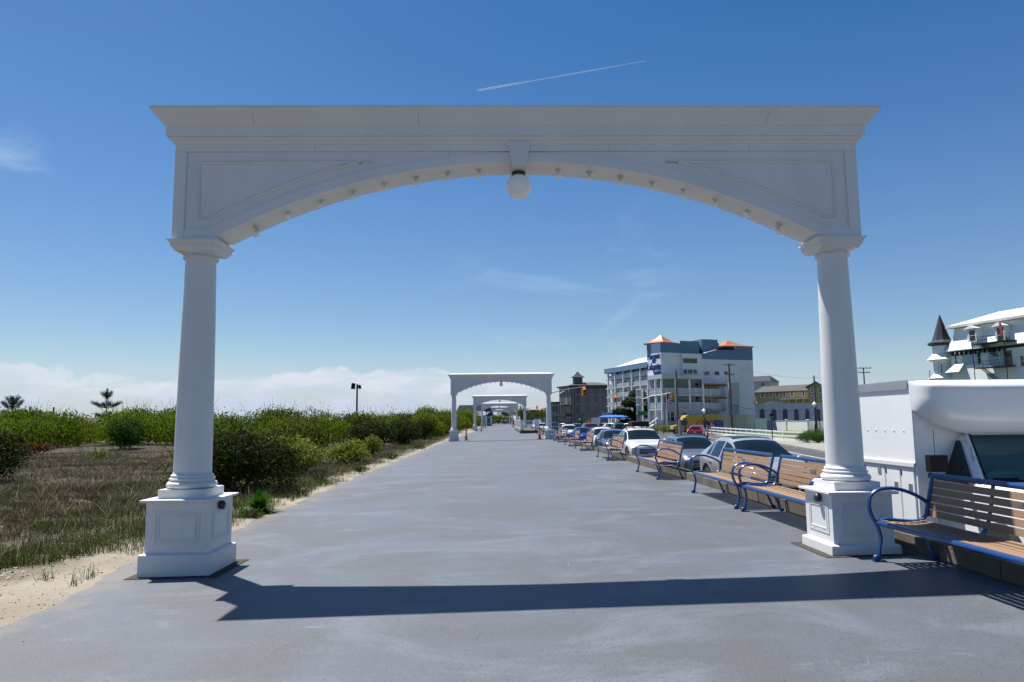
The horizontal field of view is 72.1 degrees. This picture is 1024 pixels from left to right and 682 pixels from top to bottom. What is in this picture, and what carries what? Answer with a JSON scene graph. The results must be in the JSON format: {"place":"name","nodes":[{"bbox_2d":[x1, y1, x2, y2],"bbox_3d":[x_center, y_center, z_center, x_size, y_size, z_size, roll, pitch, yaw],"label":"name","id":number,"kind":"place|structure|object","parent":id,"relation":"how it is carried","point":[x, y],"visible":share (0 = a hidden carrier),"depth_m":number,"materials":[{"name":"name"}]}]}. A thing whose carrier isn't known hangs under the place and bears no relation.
{"place":"outdoors","nodes":[
{"label":"outdoors","id":0,"kind":"place"},
{"bbox_2d":[0,428,465,566],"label":"dune grass","id":1,"kind":"structure","parent":0,"point":[89,463],"depth_m":15.59,"materials":[{"name":"plant"}]},
{"bbox_2d":[0,418,480,626],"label":"dune","id":2,"kind":"structure","parent":0,"point":[22,609],"depth_m":8.04,"materials":[{"name":"sand"}]},
{"bbox_2d":[0,394,23,413],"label":"pine tree","id":3,"kind":"object","parent":2,"relation":"on","point":[12,402],"visible":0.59,"depth_m":64.68,"materials":[{"name":"green plant"}]},
{"bbox_2d":[0,419,38,479],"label":"juniper","id":4,"kind":"object","parent":2,"relation":"on","point":[9,450],"visible":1,"depth_m":18.80,"materials":[{"name":"green plant"}]},
{"bbox_2d":[0,414,44,444],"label":"dune shrub","id":5,"kind":"object","parent":2,"relation":"on","point":[10,427],"visible":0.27,"depth_m":45.70,"materials":[{"name":"green plant"}]},
{"bbox_2d":[0,398,53,436],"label":"dune shrub","id":6,"kind":"object","parent":2,"relation":"on","point":[15,411],"visible":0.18,"depth_m":49.66,"materials":[{"name":"green plant"}]},
{"bbox_2d":[0,400,73,443],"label":"dune shrub","id":7,"kind":"object","parent":2,"relation":"on","point":[16,414],"visible":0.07,"depth_m":50.27,"materials":[{"name":"green plant"}]},
{"bbox_2d":[17,440,57,453],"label":"sea shrub","id":8,"kind":"object","parent":2,"relation":"on","point":[40,447],"visible":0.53,"depth_m":39.50,"materials":[{"name":"red plant"}]},
{"bbox_2d":[9,402,81,443],"bbox_3d":[-34.037,6.031,51.242,5.219,3.606,4.386,2,-7,-23],"label":"dune shrub","id":9,"kind":"object","parent":2,"relation":"on","point":[42,416],"visible":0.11,"depth_m":50.67,"materials":[{"name":"green plant"}]},
{"bbox_2d":[18,405,96,447],"bbox_3d":[-29.340,5.659,45.872,4.380,3.043,4.197,6,-9,-44],"label":"dune shrub","id":10,"kind":"object","parent":2,"relation":"on","point":[61,431],"visible":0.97,"depth_m":45.41,"materials":[{"name":"green plant"}]},
{"bbox_2d":[49,409,105,443],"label":"dune shrub","id":11,"kind":"object","parent":2,"relation":"on","point":[93,438],"visible":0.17,"depth_m":52.30,"materials":[{"name":"green plant"}]},
{"bbox_2d":[85,448,110,459],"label":"seedling","id":12,"kind":"object","parent":2,"relation":"on","point":[102,453],"visible":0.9,"depth_m":30.23,"materials":[{"name":"green plant"}]},
{"bbox_2d":[89,388,122,418],"bbox_3d":[-37.458,6.633,64.946,2.953,4.686,2.915,0,-6,-1],"label":"pine tree","id":13,"kind":"object","parent":2,"relation":"on","point":[106,394],"visible":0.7,"depth_m":64.86,"materials":[{"name":"green plant"}]},
{"bbox_2d":[87,400,144,439],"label":"dune shrub","id":14,"kind":"object","parent":2,"relation":"on","point":[105,415],"visible":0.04,"depth_m":52.83,"materials":[{"name":"green plant"}]},
{"bbox_2d":[103,410,144,448],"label":"dune shrub","id":15,"kind":"object","parent":2,"relation":"on","point":[129,432],"visible":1,"depth_m":42.05,"materials":[{"name":"green plant"}]},
{"bbox_2d":[86,400,172,445],"bbox_3d":[-25.520,5.562,47.481,6.012,3.465,5.006,-1,-6,4],"label":"dune shrub","id":16,"kind":"object","parent":2,"relation":"on","point":[118,415],"visible":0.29,"depth_m":46.99,"materials":[{"name":"green plant"}]},
{"bbox_2d":[95,399,167,443],"bbox_3d":[-27.884,6.013,52.573,4.307,3.806,6.260,-1,-6,4],"label":"dune shrub","id":17,"kind":"object","parent":2,"relation":"on","point":[142,410],"visible":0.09,"depth_m":51.84,"materials":[{"name":"green plant"}]},
{"bbox_2d":[0,518,271,641],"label":"pebbles","id":18,"kind":"object","parent":2,"relation":"on","point":[69,573],"visible":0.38,"depth_m":7.42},
{"bbox_2d":[0,490,272,581],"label":"leaf litter","id":19,"kind":"object","parent":2,"relation":"on","point":[45,547],"visible":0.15,"depth_m":9.73,"materials":[{"name":"plant"}]},
{"bbox_2d":[140,404,213,444],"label":"dune shrub","id":20,"kind":"object","parent":2,"relation":"on","point":[163,437],"visible":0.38,"depth_m":46.56,"materials":[{"name":"green plant"}]},
{"bbox_2d":[134,403,220,443],"bbox_3d":[-24.614,5.924,51.316,6.727,3.704,4.324,1,-7,-14],"label":"dune shrub","id":21,"kind":"object","parent":2,"relation":"on","point":[156,417],"visible":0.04,"depth_m":50.69,"materials":[{"name":"green plant"}]},
{"bbox_2d":[143,396,222,440],"bbox_3d":[-24.413,5.960,52.173,4.581,3.824,7.073,-2,-6,10],"label":"dune shrub","id":22,"kind":"object","parent":2,"relation":"on","point":[175,413],"visible":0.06,"depth_m":51.32,"materials":[{"name":"green plant"}]},
{"bbox_2d":[168,407,269,447],"bbox_3d":[-9.826,3.353,24.380,3.344,2.388,3.067,0,-6,-1],"label":"sea shrub","id":23,"kind":"object","parent":2,"relation":"on","point":[216,426],"visible":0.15,"depth_m":23.85,"materials":[{"name":"green plant"}]},
{"bbox_2d":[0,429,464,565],"bbox_3d":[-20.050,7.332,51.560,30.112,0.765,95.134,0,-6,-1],"label":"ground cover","id":24,"kind":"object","parent":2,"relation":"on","point":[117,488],"visible":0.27,"depth_m":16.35,"materials":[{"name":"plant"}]},
{"bbox_2d":[157,418,308,491],"bbox_3d":[-5.964,2.550,15.461,2.989,1.814,2.444,0,-6,-1],"label":"juniper","id":25,"kind":"object","parent":2,"relation":"on","point":[235,459],"visible":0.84,"depth_m":15.08,"materials":[{"name":"green plant"}]},
{"bbox_2d":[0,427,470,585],"bbox_3d":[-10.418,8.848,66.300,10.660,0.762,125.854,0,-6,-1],"label":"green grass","id":26,"kind":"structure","parent":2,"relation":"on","point":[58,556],"depth_m":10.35,"materials":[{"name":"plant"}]},
{"bbox_2d":[214,410,263,429],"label":"dune shrub","id":27,"kind":"object","parent":2,"relation":"on","point":[237,415],"visible":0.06,"depth_m":54.17,"materials":[{"name":"green plant"}]},
{"bbox_2d":[235,507,264,517],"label":"weed","id":28,"kind":"object","parent":2,"relation":"on","point":[252,513],"visible":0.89,"depth_m":11.69,"materials":[{"name":"green plant"}]},
{"bbox_2d":[240,486,281,514],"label":"yucca","id":29,"kind":"object","parent":2,"relation":"on","point":[259,501],"visible":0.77,"depth_m":12.34,"materials":[{"name":"plant"}]},
{"bbox_2d":[240,399,309,431],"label":"dune shrub","id":30,"kind":"object","parent":2,"relation":"on","point":[263,412],"visible":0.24,"depth_m":54.67,"materials":[{"name":"green plant"}]},
{"bbox_2d":[253,401,311,438],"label":"dune shrub","id":31,"kind":"object","parent":2,"relation":"on","point":[291,411],"visible":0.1,"depth_m":55.32,"materials":[{"name":"green plant"}]},
{"bbox_2d":[253,410,312,436],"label":"dune shrub","id":32,"kind":"object","parent":2,"relation":"on","point":[273,420],"visible":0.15,"depth_m":51.32,"materials":[{"name":"green plant"}]},
{"bbox_2d":[265,427,327,473],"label":"rose bush","id":33,"kind":"object","parent":2,"relation":"on","point":[313,455],"visible":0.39,"depth_m":20.90,"materials":[{"name":"green plant"}]},
{"bbox_2d":[261,407,331,441],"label":"dune shrub","id":34,"kind":"object","parent":2,"relation":"on","point":[313,420],"visible":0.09,"depth_m":53.09,"materials":[{"name":"green plant"}]},
{"bbox_2d":[250,405,348,449],"bbox_3d":[-8.370,3.660,27.583,3.878,2.417,3.064,0,-6,-1],"label":"sea shrub","id":35,"kind":"object","parent":2,"relation":"on","point":[323,436],"visible":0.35,"depth_m":27.57,"materials":[{"name":"green plant"}]},
{"bbox_2d":[293,401,342,424],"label":"dune shrub","id":36,"kind":"object","parent":2,"relation":"on","point":[325,413],"visible":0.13,"depth_m":57.85,"materials":[{"name":"green plant"}]},
{"bbox_2d":[300,465,341,481],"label":"weed","id":37,"kind":"object","parent":2,"relation":"on","point":[321,477],"visible":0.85,"depth_m":18.05,"materials":[{"name":"green plant"}]},
{"bbox_2d":[312,406,354,440],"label":"dune shrub","id":38,"kind":"object","parent":2,"relation":"on","point":[334,423],"visible":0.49,"depth_m":55.22,"materials":[{"name":"green plant"}]},
{"bbox_2d":[322,435,371,464],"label":"rose bush","id":39,"kind":"object","parent":2,"relation":"on","point":[345,452],"visible":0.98,"depth_m":25.78,"materials":[{"name":"green plant"}]},
{"bbox_2d":[351,383,360,413],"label":"floodlight mast","id":40,"kind":"object","parent":2,"relation":"on","point":[353,386],"visible":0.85,"depth_m":74.38,"materials":[{"name":"black metal"}]},
{"bbox_2d":[333,404,380,440],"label":"dune shrub","id":41,"kind":"object","parent":2,"relation":"on","point":[357,418],"visible":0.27,"depth_m":58.79,"materials":[{"name":"green plant"}]},
{"bbox_2d":[342,412,392,443],"bbox_3d":[-9.610,5.832,46.435,3.192,2.303,3.757,5,-8,-41],"label":"juniper","id":42,"kind":"object","parent":2,"relation":"on","point":[362,423],"visible":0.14,"depth_m":46.08,"materials":[{"name":"green plant"}]},
{"bbox_2d":[343,418,399,445],"bbox_3d":[-8.001,5.256,40.442,3.010,2.028,2.521,-5,-8,32],"label":"juniper","id":43,"kind":"object","parent":2,"relation":"on","point":[379,429],"visible":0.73,"depth_m":40.15,"materials":[{"name":"green plant"}]},
{"bbox_2d":[362,429,381,456],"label":"dune shrub","id":44,"kind":"object","parent":2,"relation":"on","point":[373,443],"visible":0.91,"depth_m":30.93,"materials":[{"name":"green plant"}]},
{"bbox_2d":[348,407,404,438],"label":"dune shrub","id":45,"kind":"object","parent":2,"relation":"on","point":[383,419],"visible":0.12,"depth_m":61.30,"materials":[{"name":"green plant"}]},
{"bbox_2d":[384,416,423,437],"bbox_3d":[-8.011,6.262,51.249,3.160,2.394,3.046,1,-7,-17],"label":"juniper","id":46,"kind":"object","parent":2,"relation":"on","point":[411,423],"visible":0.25,"depth_m":51.10,"materials":[{"name":"green plant"}]},
{"bbox_2d":[388,420,421,445],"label":"bush","id":47,"kind":"object","parent":2,"relation":"on","point":[406,435],"visible":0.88,"depth_m":45.48,"materials":[{"name":"green plant"}]},
{"bbox_2d":[414,415,436,438],"bbox_3d":[-7.294,6.977,56.853,2.381,2.173,1.941,4,-8,-32],"label":"juniper","id":48,"kind":"object","parent":2,"relation":"on","point":[429,428],"visible":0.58,"depth_m":56.66,"materials":[{"name":"green plant"}]},
{"bbox_2d":[406,406,444,437],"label":"roadside bush","id":49,"kind":"object","parent":2,"relation":"on","point":[435,420],"visible":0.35,"depth_m":61.16,"materials":[{"name":"green plant"}]},
{"bbox_2d":[432,414,450,434],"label":"roadside bush","id":50,"kind":"object","parent":2,"relation":"on","point":[446,423],"visible":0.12,"depth_m":68.95,"materials":[{"name":"green plant"}]},
{"bbox_2d":[436,410,461,430],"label":"roadside bush","id":51,"kind":"object","parent":2,"relation":"on","point":[449,418],"visible":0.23,"depth_m":79.14,"materials":[{"name":"green plant"}]},
{"bbox_2d":[457,407,477,422],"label":"roadside bush","id":52,"kind":"object","parent":2,"relation":"on","point":[466,413],"visible":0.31,"depth_m":110.86,"materials":[{"name":"green plant"}]},
{"bbox_2d":[456,404,492,425],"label":"beach house","id":53,"kind":"structure","parent":2,"relation":"on","point":[487,418],"depth_m":186.24,"materials":[{"name":"white plastic"}]},
{"bbox_2d":[0,423,1023,681],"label":"promenade","id":54,"kind":"structure","parent":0,"point":[410,589],"depth_m":5.95,"materials":[{"name":"concrete"}]},
{"bbox_2d":[123,559,248,579],"bbox_3d":[-3.480,2.462,7.613,0.960,0.016,0.940,0,-6,-1],"label":"asphalt patch","id":55,"kind":"object","parent":54,"relation":"on","point":[229,567],"visible":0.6,"depth_m":7.27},
{"bbox_2d":[480,403,518,427],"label":"archway","id":56,"kind":"object","parent":54,"relation":"on","point":[484,406],"visible":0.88,"depth_m":147.11,"materials":[{"name":"white"}]},
{"bbox_2d":[472,395,527,430],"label":"archway","id":57,"kind":"object","parent":54,"relation":"on","point":[481,399],"visible":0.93,"depth_m":101.61,"materials":[{"name":"white"}]},
{"bbox_2d":[448,373,554,441],"bbox_3d":[-0.807,5.040,53.567,8.124,5.220,0.868,0,-6,-1],"label":"archway","id":58,"kind":"object","parent":54,"relation":"on","point":[460,382],"visible":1,"depth_m":53.51,"materials":[{"name":"white"}]},
{"bbox_2d":[137,105,901,577],"bbox_3d":[0.095,-0.077,7.949,8.124,5.220,0.868,0,-6,-1],"label":"archway","id":59,"kind":"object","parent":54,"relation":"on","point":[247,171],"visible":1,"depth_m":7.89,"materials":[{"name":"paint"}]},
{"bbox_2d":[515,419,538,433],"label":"ramp railing","id":60,"kind":"object","parent":54,"relation":"on","point":[520,429],"visible":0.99,"depth_m":75.60,"materials":[{"name":"metal"}]},
{"bbox_2d":[564,429,580,445],"bbox_3d":[3.344,5.358,39.019,0.740,0.870,2.570,0,-6,-1],"label":"park bench","id":61,"kind":"object","parent":54,"relation":"on","point":[576,435],"visible":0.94,"depth_m":38.57,"materials":[{"name":"wood"}]},
{"bbox_2d":[574,431,594,450],"bbox_3d":[3.451,4.751,33.604,0.740,0.870,2.570,0,-6,-1],"label":"park bench","id":62,"kind":"object","parent":54,"relation":"on","point":[589,435],"visible":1,"depth_m":33.22,"materials":[{"name":"wood"}]},
{"bbox_2d":[595,434,625,460],"bbox_3d":[3.605,3.876,25.805,0.740,0.870,2.570,0,-6,-1],"label":"park bench","id":63,"kind":"object","parent":54,"relation":"on","point":[615,439],"visible":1,"depth_m":25.42,"materials":[{"name":"wood"}]},
{"bbox_2d":[634,440,683,479],"bbox_3d":[3.758,3.007,18.055,0.740,0.870,2.570,0,-6,-1],"label":"park bench","id":64,"kind":"object","parent":54,"relation":"on","point":[664,461],"visible":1,"depth_m":17.71,"materials":[{"name":"wood"}]},
{"bbox_2d":[689,447,775,508],"bbox_3d":[3.867,2.387,12.530,0.740,0.870,2.570,0,-6,-1],"label":"park bench","id":65,"kind":"object","parent":54,"relation":"on","point":[720,477],"visible":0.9,"depth_m":12.31,"materials":[{"name":"wood"}]},
{"bbox_2d":[738,454,865,511],"bbox_3d":[3.923,2.073,9.729,0.740,0.870,2.570,0,-6,-1],"label":"park bench","id":66,"kind":"object","parent":54,"relation":"on","point":[789,494],"visible":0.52,"depth_m":10.34,"materials":[{"name":"wood"}]},
{"bbox_2d":[791,542,914,557],"bbox_3d":[3.735,2.288,7.775,0.960,0.016,0.940,0,-6,-1],"label":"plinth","id":67,"kind":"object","parent":54,"relation":"on","point":[819,552],"visible":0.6,"depth_m":7.45,"materials":[{"name":"concrete"}]},
{"bbox_2d":[867,473,1023,565],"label":"park bench","id":68,"kind":"object","parent":54,"relation":"on","point":[983,543],"visible":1,"depth_m":6.41,"materials":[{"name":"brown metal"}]},
{"bbox_2d":[0,0,1023,421],"label":"sky","id":69,"kind":"structure","parent":0,"point":[393,293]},
{"bbox_2d":[528,424,825,475],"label":"road","id":70,"kind":"structure","parent":0,"point":[793,450],"depth_m":51.22,"materials":[{"name":"asphalt"}]},
{"bbox_2d":[511,407,531,423],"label":"tree","id":71,"kind":"object","parent":70,"relation":"on","point":[520,411],"visible":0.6,"depth_m":317.73,"materials":[{"name":"green plant"}]},
{"bbox_2d":[527,410,545,423],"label":"tree","id":72,"kind":"object","parent":70,"relation":"on","point":[541,414],"visible":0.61,"depth_m":297.59,"materials":[{"name":"green plant"}]},
{"bbox_2d":[551,402,558,423],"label":"house","id":73,"kind":"structure","parent":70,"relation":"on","point":[554,403],"depth_m":262.60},
{"bbox_2d":[559,424,575,436],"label":"parked car","id":74,"kind":"object","parent":70,"relation":"on","point":[570,427],"visible":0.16,"depth_m":72.96,"materials":[{"name":"white paint"}]},
{"bbox_2d":[570,427,590,440],"bbox_3d":[6.105,8.235,61.073,2.224,1.516,4.634,0,-6,-1],"label":"parked car","id":75,"kind":"object","parent":70,"relation":"on","point":[584,430],"visible":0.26,"depth_m":60.58,"materials":[{"name":"paint"}]},
{"bbox_2d":[552,371,610,424],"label":"grey building","id":76,"kind":"structure","parent":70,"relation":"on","point":[575,406],"depth_m":250.36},
{"bbox_2d":[587,426,610,444],"bbox_3d":[6.338,6.824,49.259,2.210,1.687,4.373,0,-6,-1],"label":"parked car","id":77,"kind":"object","parent":70,"relation":"on","point":[596,430],"visible":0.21,"depth_m":49.01,"materials":[{"name":"white paint"}]},
{"bbox_2d":[594,429,621,446],"bbox_3d":[6.122,6.111,42.490,2.210,1.591,4.373,0,-6,-1],"label":"parked car","id":78,"kind":"object","parent":70,"relation":"on","point":[606,433],"visible":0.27,"depth_m":42.06,"materials":[{"name":"paint"}]},
{"bbox_2d":[598,412,627,423],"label":"beach bar canopy","id":79,"kind":"object","parent":70,"relation":"on","point":[607,415],"visible":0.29,"depth_m":150.37,"materials":[{"name":"blue fabric"}]},
{"bbox_2d":[611,388,647,422],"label":"tree","id":80,"kind":"object","parent":70,"relation":"on","point":[628,403],"visible":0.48,"depth_m":135.20,"materials":[{"name":"green plant"}]},
{"bbox_2d":[615,421,664,456],"bbox_3d":[6.597,5.151,36.066,2.380,2.072,4.981,0,-6,-1],"label":"parked car","id":81,"kind":"object","parent":70,"relation":"on","point":[635,437],"visible":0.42,"depth_m":35.19,"materials":[{"name":"white paint"}]},
{"bbox_2d":[613,392,674,427],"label":"traffic signal","id":82,"kind":"object","parent":70,"relation":"on","point":[641,412],"visible":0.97,"depth_m":107.65,"materials":[{"name":"metal"}]},
{"bbox_2d":[675,370,678,433],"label":"utility pole","id":83,"kind":"object","parent":70,"relation":"on","point":[677,402],"visible":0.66,"depth_m":110.04,"materials":[{"name":"wood"}]},
{"bbox_2d":[656,434,711,470],"bbox_3d":[6.924,4.407,27.198,2.248,1.574,4.513,0,-6,-1],"label":"parked car","id":84,"kind":"object","parent":70,"relation":"on","point":[694,444],"visible":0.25,"depth_m":26.44,"materials":[{"name":"grey paint"}]},
{"bbox_2d":[669,415,721,433],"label":"delivery van","id":85,"kind":"object","parent":70,"relation":"on","point":[695,419],"visible":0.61,"depth_m":111.80,"materials":[{"name":"yellow paint"}]},
{"bbox_2d":[687,425,708,438],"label":"moving car","id":86,"kind":"object","parent":70,"relation":"on","point":[697,429],"visible":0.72,"depth_m":78.94,"materials":[{"name":"red paint"}]},
{"bbox_2d":[700,435,816,491],"bbox_3d":[6.913,3.565,20.146,2.304,1.675,4.747,0,-6,-1],"label":"parked car","id":87,"kind":"object","parent":70,"relation":"on","point":[714,449],"visible":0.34,"depth_m":19.79,"materials":[{"name":"silver paint"}]},
{"bbox_2d":[858,379,1023,543],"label":"motorhome","id":88,"kind":"object","parent":70,"relation":"on","point":[916,435],"visible":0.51,"depth_m":10.73,"materials":[{"name":"white paint"}]},
{"bbox_2d":[713,434,824,452],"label":"pavement","id":89,"kind":"structure","parent":0,"point":[816,446],"depth_m":60.08,"materials":[{"name":"concrete"}]},
{"bbox_2d":[706,427,804,441],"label":"rail fence","id":90,"kind":"object","parent":89,"relation":"on","point":[758,433],"visible":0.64,"depth_m":78.34,"materials":[{"name":"white plastic"}]},
{"bbox_2d":[795,430,814,442],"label":"clipped bush","id":91,"kind":"object","parent":89,"relation":"on","point":[806,434],"visible":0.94,"depth_m":63.80,"materials":[{"name":"green plant"}]},
{"bbox_2d":[809,432,823,442],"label":"clipped bush","id":92,"kind":"object","parent":89,"relation":"on","point":[816,438],"visible":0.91,"depth_m":62.82,"materials":[{"name":"green plant"}]},
{"bbox_2d":[715,430,823,438],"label":"lawn","id":93,"kind":"structure","parent":0,"point":[763,432],"depth_m":109.42,"materials":[{"name":"plant"}]},
{"bbox_2d":[724,363,733,430],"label":"utility pole","id":94,"kind":"object","parent":93,"relation":"on","point":[730,402],"visible":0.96,"depth_m":120.38,"materials":[{"name":"wood"}]},
{"bbox_2d":[722,415,766,430],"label":"garage","id":95,"kind":"structure","parent":93,"relation":"on","point":[743,421],"depth_m":119.70,"materials":[{"name":"white plastic"}]},
{"bbox_2d":[755,418,766,429],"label":"door","id":96,"kind":"structure","parent":95,"relation":"in","point":[760,423],"depth_m":117.83,"materials":[{"name":"glass"}]},
{"bbox_2d":[808,421,823,431],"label":"picket fence","id":97,"kind":"object","parent":93,"relation":"on","point":[821,423],"visible":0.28,"depth_m":113.73,"materials":[{"name":"white plastic"}]},
{"label":"car park","id":98,"kind":"structure","parent":0,"visible":0},
{"bbox_2d":[604,335,755,431],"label":"hotel","id":99,"kind":"structure","parent":98,"relation":"on","point":[652,373],"depth_m":132.38,"materials":[{"name":"white"}]},
{"bbox_2d":[754,376,778,395],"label":"house","id":100,"kind":"structure","parent":98,"relation":"on","point":[760,381],"depth_m":213.85,"materials":[{"name":"white"}]},
{"bbox_2d":[767,419,808,430],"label":"privacy fence","id":101,"kind":"object","parent":98,"relation":"on","point":[786,424],"visible":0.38,"depth_m":124.69,"materials":[{"name":"white plastic"}]},
{"bbox_2d":[754,381,822,403],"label":"yellow house","id":102,"kind":"structure","parent":98,"relation":"on","point":[804,394],"depth_m":187.80,"materials":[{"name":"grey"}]},
{"bbox_2d":[755,401,823,428],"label":"arched building","id":103,"kind":"structure","parent":98,"relation":"on","point":[779,411],"depth_m":143.41,"materials":[{"name":"white paint"}]},
{"bbox_2d":[927,308,1023,379],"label":"victorian hotel","id":104,"kind":"structure","parent":98,"relation":"on","point":[989,347],"depth_m":108.40,"materials":[{"name":"paint"}]},
{"bbox_2d":[968,329,976,341],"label":"dormer window","id":105,"kind":"structure","parent":104,"relation":"in","point":[972,333],"depth_m":109.11,"materials":[{"name":"white plastic"}]},
{"bbox_2d":[995,326,1005,343],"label":"dormer door","id":106,"kind":"structure","parent":104,"relation":"in","point":[997,329],"depth_m":104.65,"materials":[{"name":"white plastic"}]},
{"bbox_2d":[998,349,1014,368],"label":"double door","id":107,"kind":"structure","parent":104,"relation":"in","point":[1009,352],"depth_m":103.99,"materials":[{"name":"white glass"}]},
{"label":"ground","id":108,"kind":"structure","parent":0,"visible":0},
{"bbox_2d":[514,424,1023,586],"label":"kerb","id":109,"kind":"structure","parent":108,"relation":"on","point":[1008,571],"depth_m":7.50,"materials":[{"name":"concrete"}]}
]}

